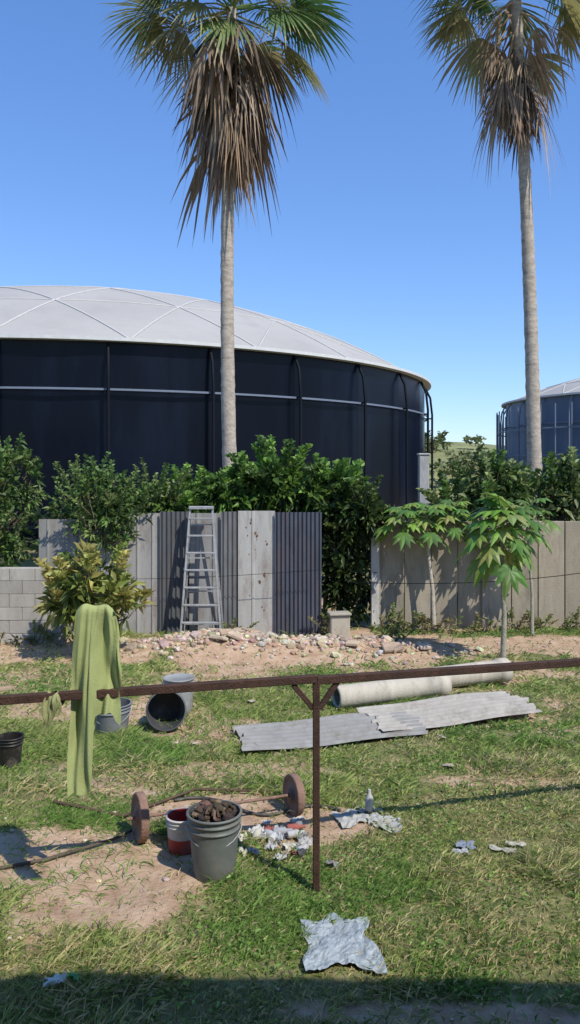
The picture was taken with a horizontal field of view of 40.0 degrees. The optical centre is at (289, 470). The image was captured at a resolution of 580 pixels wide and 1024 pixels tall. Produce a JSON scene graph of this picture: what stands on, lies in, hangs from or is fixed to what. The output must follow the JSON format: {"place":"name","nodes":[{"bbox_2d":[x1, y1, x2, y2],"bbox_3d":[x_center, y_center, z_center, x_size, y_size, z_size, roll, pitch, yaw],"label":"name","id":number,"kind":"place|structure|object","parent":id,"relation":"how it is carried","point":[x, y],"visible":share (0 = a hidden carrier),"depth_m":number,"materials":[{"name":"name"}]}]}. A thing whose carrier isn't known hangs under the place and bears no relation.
{"place":"outdoors","nodes":[
{"label":"outdoors","id":0,"kind":"place"},
{"bbox_2d":[0,498,579,1023],"bbox_3d":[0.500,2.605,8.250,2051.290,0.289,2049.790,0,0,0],"label":"ground","id":1,"kind":"structure","parent":0,"point":[144,894],"depth_m":5.66,"materials":[{"name":"soil"}]},
{"bbox_2d":[0,731,24,768],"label":"plant pot","id":2,"kind":"object","parent":1,"relation":"on","point":[11,743],"visible":0.94,"depth_m":7.27,"materials":[{"name":"plastic"}]},
{"bbox_2d":[0,432,46,566],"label":"shrub","id":3,"kind":"object","parent":1,"relation":"on","point":[8,501],"visible":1,"depth_m":14.38,"materials":[{"name":"green plant"}]},
{"bbox_2d":[0,567,66,643],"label":"block wall","id":4,"kind":"structure","parent":1,"relation":"on","point":[21,589],"depth_m":12.43,"materials":[{"name":"concrete"}]},
{"bbox_2d":[42,971,79,986],"bbox_3d":[-1.181,2.614,4.109,0.193,0.041,0.088,0,0,-22],"label":"food wrapper","id":5,"kind":"object","parent":1,"relation":"on","point":[57,976],"visible":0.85,"depth_m":4.10,"materials":[{"name":"blue plastic"}]},
{"bbox_2d":[0,829,131,869],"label":"stick","id":6,"kind":"object","parent":1,"relation":"on","point":[57,855],"visible":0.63,"depth_m":5.57,"materials":[{"name":"brown wood"}]},
{"bbox_2d":[32,537,156,637],"bbox_3d":[-2.823,1.821,11.394,1.785,1.772,1.554,0,0,0],"label":"croton shrub","id":7,"kind":"object","parent":1,"relation":"on","point":[67,592],"visible":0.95,"depth_m":11.13,"materials":[{"name":"green plant"}]},
{"bbox_2d":[96,697,131,734],"bbox_3d":[-1.830,2.555,8.200,0.410,0.340,0.402,0,0,0],"label":"bucket","id":8,"kind":"object","parent":1,"relation":"on","point":[105,722],"visible":0.43,"depth_m":8.07,"materials":[{"name":"plastic"}]},
{"bbox_2d":[40,451,195,553],"bbox_3d":[-2.988,1.182,13.465,2.702,3.036,1.721,0,0,0],"label":"shrub","id":9,"kind":"object","parent":1,"relation":"on","point":[83,498],"visible":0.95,"depth_m":13.00,"materials":[{"name":"green plant"}]},
{"bbox_2d":[53,788,268,816],"bbox_3d":[-0.984,2.674,6.495,1.816,0.064,0.396,0,0,-18],"label":"stick","id":10,"kind":"object","parent":1,"relation":"on","point":[155,803],"visible":0.77,"depth_m":6.48,"materials":[{"name":"brown wood"}]},
{"bbox_2d":[145,693,186,731],"bbox_3d":[-1.322,2.489,8.442,0.422,0.421,0.408,0,0,-12],"label":"bucket","id":11,"kind":"object","parent":1,"relation":"on","point":[169,706],"visible":0.81,"depth_m":8.57,"materials":[{"name":"plastic"}]},
{"bbox_2d":[165,807,190,855],"bbox_3d":[-0.770,2.597,5.720,0.252,0.260,0.252,0,0,0],"label":"bucket","id":12,"kind":"object","parent":1,"relation":"on","point":[179,843],"visible":0.65,"depth_m":5.63,"materials":[{"name":"plastic"}]},
{"bbox_2d":[162,673,194,714],"bbox_3d":[-1.250,2.516,8.950,0.370,0.400,0.362,0,0,0],"label":"bucket","id":13,"kind":"object","parent":1,"relation":"on","point":[179,678],"visible":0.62,"depth_m":8.88,"materials":[{"name":"plastic"}]},
{"bbox_2d":[39,511,321,635],"bbox_3d":[-1.820,1.705,13.262,4.680,2.090,0.276,0,0,0],"label":"sheet metal fence","id":14,"kind":"object","parent":1,"relation":"on","point":[259,544],"visible":0.78,"depth_m":13.19,"materials":[{"name":"grey metal"}]},
{"bbox_2d":[152,570,313,578],"bbox_3d":[-2.750,1.675,12.900,6.500,0.157,0.008,0,0,0],"label":"utility wire","id":15,"kind":"object","parent":14,"relation":"attached to","point":[231,575],"visible":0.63,"depth_m":12.90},
{"bbox_2d":[180,506,223,631],"bbox_3d":[-1.415,1.632,12.863,0.680,2.120,0.535,0,0,0],"label":"step ladder","id":16,"kind":"object","parent":1,"relation":"on","point":[186,587],"visible":0.89,"depth_m":12.80,"materials":[{"name":"metal"}]},
{"bbox_2d":[186,797,242,883],"bbox_3d":[-0.510,2.470,5.370,0.386,0.502,0.378,0,0,0],"label":"bucket","id":17,"kind":"object","parent":1,"relation":"on","point":[214,826],"visible":0.98,"depth_m":5.25,"materials":[{"name":"plastic"}]},
{"bbox_2d":[126,773,305,843],"bbox_3d":[-0.535,2.552,6.100,1.436,0.373,0.350,0,0,-24],"label":"barbell","id":18,"kind":"object","parent":1,"relation":"on","point":[294,792],"visible":0.99,"depth_m":6.16,"materials":[{"name":"metal"}]},
{"bbox_2d":[0,285,432,548],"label":"water tank","id":19,"kind":"object","parent":1,"relation":"on","point":[127,378],"visible":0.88,"depth_m":29.06,"materials":[{"name":"metal"}]},
{"bbox_2d":[99,0,357,474],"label":"palm tree","id":20,"kind":"object","parent":1,"relation":"on","point":[230,111],"visible":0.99,"depth_m":16.36,"materials":[{"name":"green plant"}]},
{"bbox_2d":[126,434,371,624],"bbox_3d":[-0.768,1.020,14.078,4.478,3.365,1.668,0,0,0],"label":"shrub","id":21,"kind":"object","parent":1,"relation":"on","point":[273,481],"visible":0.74,"depth_m":13.80,"materials":[{"name":"green plant"}]},
{"bbox_2d":[174,796,340,816],"bbox_3d":[-0.280,2.712,6.426,1.377,0.040,0.259,0,0,11],"label":"garden hose","id":22,"kind":"object","parent":1,"relation":"on","point":[248,811],"visible":0.62,"depth_m":6.39,"materials":[{"name":"plastic"}]},
{"bbox_2d":[0,637,575,1020],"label":"scattered stones","id":23,"kind":"object","parent":1,"relation":"on","point":[165,879],"visible":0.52,"depth_m":6.76,"materials":[{"name":"grey stone"}]},
{"bbox_2d":[238,815,340,868],"bbox_3d":[-0.141,2.683,5.731,0.784,0.132,0.910,0,0,-16],"label":"trash pile","id":24,"kind":"object","parent":1,"relation":"on","point":[277,833],"visible":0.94,"depth_m":5.86,"materials":[{"name":"white plastic"}]},
{"bbox_2d":[0,622,579,1023],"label":"grass","id":25,"kind":"structure","parent":1,"relation":"on","point":[140,752],"depth_m":5.42,"materials":[{"name":"green plant"}]},
{"bbox_2d":[0,658,579,891],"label":"metal railing","id":26,"kind":"object","parent":1,"relation":"on","point":[317,705],"visible":0.75,"depth_m":5.14,"materials":[{"name":"brown metal"}]},
{"bbox_2d":[41,690,64,733],"bbox_3d":[-1.414,1.433,4.762,0.120,0.246,0.120,0,0,0],"label":"rag","id":27,"kind":"object","parent":26,"relation":"attached to","point":[51,707],"visible":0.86,"depth_m":4.72,"materials":[{"name":"green fabric"}]},
{"bbox_2d":[67,603,121,795],"bbox_3d":[-1.183,1.378,4.862,0.315,1.155,0.194,0,0,0],"label":"towel","id":28,"kind":"object","parent":26,"relation":"hanging from","point":[95,665],"visible":0.99,"depth_m":4.81,"materials":[{"name":"fabric"}]},
{"bbox_2d":[0,601,579,646],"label":"weeds","id":29,"kind":"object","parent":1,"relation":"on","point":[397,627],"visible":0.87,"depth_m":13.25,"materials":[{"name":"green plant"}]},
{"bbox_2d":[8,494,579,566],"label":"scrub","id":30,"kind":"object","parent":1,"relation":"on","point":[34,545],"visible":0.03,"depth_m":24.20,"materials":[{"name":"green plant"}]},
{"bbox_2d":[119,627,507,668],"bbox_3d":[0.195,2.557,11.888,6.504,0.375,2.222,0,0,0],"label":"rubble pile","id":31,"kind":"object","parent":1,"relation":"on","point":[243,634],"visible":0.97,"depth_m":11.72,"materials":[{"name":"beige stone"}]},
{"bbox_2d":[232,711,427,750],"bbox_3d":[0.421,2.648,8.150,2.005,0.108,0.740,0,0,-14],"label":"corrugated roofing sheet","id":32,"kind":"object","parent":1,"relation":"on","point":[346,728],"visible":0.91,"depth_m":8.06,"materials":[{"name":"grey metal"}]},
{"bbox_2d":[327,611,351,636],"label":"concrete block","id":33,"kind":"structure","parent":1,"relation":"on","point":[339,622],"depth_m":12.89,"materials":[{"name":"beige concrete"}]},
{"bbox_2d":[125,641,557,765],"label":"litter","id":34,"kind":"object","parent":1,"relation":"on","point":[448,764],"visible":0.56,"depth_m":7.94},
{"bbox_2d":[301,912,387,973],"bbox_3d":[0.291,2.651,4.507,0.456,0.052,0.594,0,0,0],"label":"crumpled plastic sheet","id":35,"kind":"object","parent":1,"relation":"on","point":[333,944],"visible":1,"depth_m":4.45,"materials":[{"name":"grey plastic"}]},
{"bbox_2d":[318,474,390,627],"bbox_3d":[1.049,1.483,13.804,1.378,2.879,1.486,0,0,-19],"label":"shrub","id":36,"kind":"object","parent":1,"relation":"on","point":[345,561],"visible":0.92,"depth_m":13.68,"materials":[{"name":"green plant"}]},
{"bbox_2d":[332,801,401,832],"bbox_3d":[0.594,2.697,6.220,0.530,0.053,0.541,0,0,0],"label":"torn sack","id":37,"kind":"object","parent":1,"relation":"on","point":[345,819],"visible":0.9,"depth_m":6.17,"materials":[{"name":"white plastic"}]},
{"bbox_2d":[365,789,372,810],"bbox_3d":[0.623,2.590,6.280,0.064,0.160,0.060,0,0,0],"label":"plastic bottle","id":38,"kind":"object","parent":1,"relation":"on","point":[369,802],"visible":1,"depth_m":6.26,"materials":[{"name":"plastic"}]},
{"bbox_2d":[332,676,451,708],"bbox_3d":[1.185,2.540,9.240,1.430,0.290,0.291,0,0,-21],"label":"concrete pipe","id":39,"kind":"object","parent":1,"relation":"on","point":[361,694],"visible":0.81,"depth_m":9.11,"materials":[{"name":"beige concrete"}]},
{"bbox_2d":[417,453,429,519],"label":"concrete pillar","id":40,"kind":"structure","parent":1,"relation":"on","point":[423,470],"depth_m":23.85,"materials":[{"name":"grey concrete"}]},
{"bbox_2d":[373,499,478,631],"bbox_3d":[2.269,1.595,13.408,1.884,2.213,1.100,0,0,-17],"label":"papaya tree","id":41,"kind":"object","parent":1,"relation":"on","point":[430,538],"visible":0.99,"depth_m":13.25,"materials":[{"name":"green plant"}]},
{"bbox_2d":[356,691,542,730],"bbox_3d":[1.752,2.605,8.681,2.074,0.097,0.780,0,0,-19],"label":"corrugated roofing sheet","id":42,"kind":"object","parent":1,"relation":"on","point":[448,709],"visible":1,"depth_m":8.67,"materials":[{"name":"grey metal"}]},
{"bbox_2d":[431,658,512,686],"bbox_3d":[2.250,2.531,9.950,1.080,0.301,0.302,0,0,-22],"label":"concrete pipe","id":43,"kind":"object","parent":1,"relation":"on","point":[469,679],"visible":0.41,"depth_m":9.89,"materials":[{"name":"beige concrete"}]},
{"bbox_2d":[371,516,579,628],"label":"concrete wall","id":44,"kind":"structure","parent":1,"relation":"on","point":[558,596],"depth_m":13.69,"materials":[{"name":"beige concrete"}]},
{"bbox_2d":[350,573,579,583],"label":"utility wire","id":45,"kind":"object","parent":44,"relation":"attached to","point":[452,583],"visible":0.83,"depth_m":12.88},
{"bbox_2d":[452,840,525,853],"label":"rag scraps","id":46,"kind":"object","parent":1,"relation":"on","point":[464,844],"visible":0.98,"depth_m":5.67,"materials":[{"name":"grey fabric"}]},
{"bbox_2d":[407,0,579,520],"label":"palm tree","id":47,"kind":"object","parent":1,"relation":"on","point":[518,75],"visible":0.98,"depth_m":17.39,"materials":[{"name":"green plant"}]},
{"bbox_2d":[474,14,511,154],"bbox_3d":[4.396,-8.377,17.201,0.855,3.081,0.392,0,0,0],"label":"dead palm frond","id":48,"kind":"object","parent":47,"relation":"attached to","point":[482,59],"visible":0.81,"depth_m":17.21,"materials":[{"name":"brown plant"}]},
{"bbox_2d":[411,446,579,521],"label":"shrub","id":49,"kind":"object","parent":1,"relation":"on","point":[563,496],"visible":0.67,"depth_m":15.24,"materials":[{"name":"green plant"}]},
{"bbox_2d":[453,492,551,657],"bbox_3d":[3.002,1.516,11.354,1.288,2.433,1.238,0,0,-14],"label":"papaya tree","id":50,"kind":"object","parent":1,"relation":"on","point":[489,558],"visible":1,"depth_m":11.08,"materials":[{"name":"green plant"}]},
{"bbox_2d":[466,498,562,635],"bbox_3d":[3.659,1.571,13.095,1.432,2.259,1.065,0,0,0],"label":"papaya tree","id":51,"kind":"object","parent":1,"relation":"on","point":[529,539],"visible":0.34,"depth_m":12.98,"materials":[{"name":"green plant"}]},
{"bbox_2d":[496,378,579,481],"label":"water tank","id":52,"kind":"object","parent":1,"relation":"on","point":[560,415],"visible":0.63,"depth_m":57.03,"materials":[{"name":"metal"}]},
{"bbox_2d":[0,0,579,444],"label":"sky","id":53,"kind":"structure","parent":0,"point":[385,243],"materials":[{"name":"blue"}]},
{"bbox_2d":[429,442,504,497],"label":"hill","id":54,"kind":"structure","parent":0,"point":[456,447],"depth_m":91.67,"materials":[{"name":"green plant"}]},
{"bbox_2d":[425,430,504,484],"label":"distant trees","id":55,"kind":"object","parent":54,"relation":"on","point":[464,456],"visible":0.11,"depth_m":84.41,"materials":[{"name":"green plant"}]}
]}

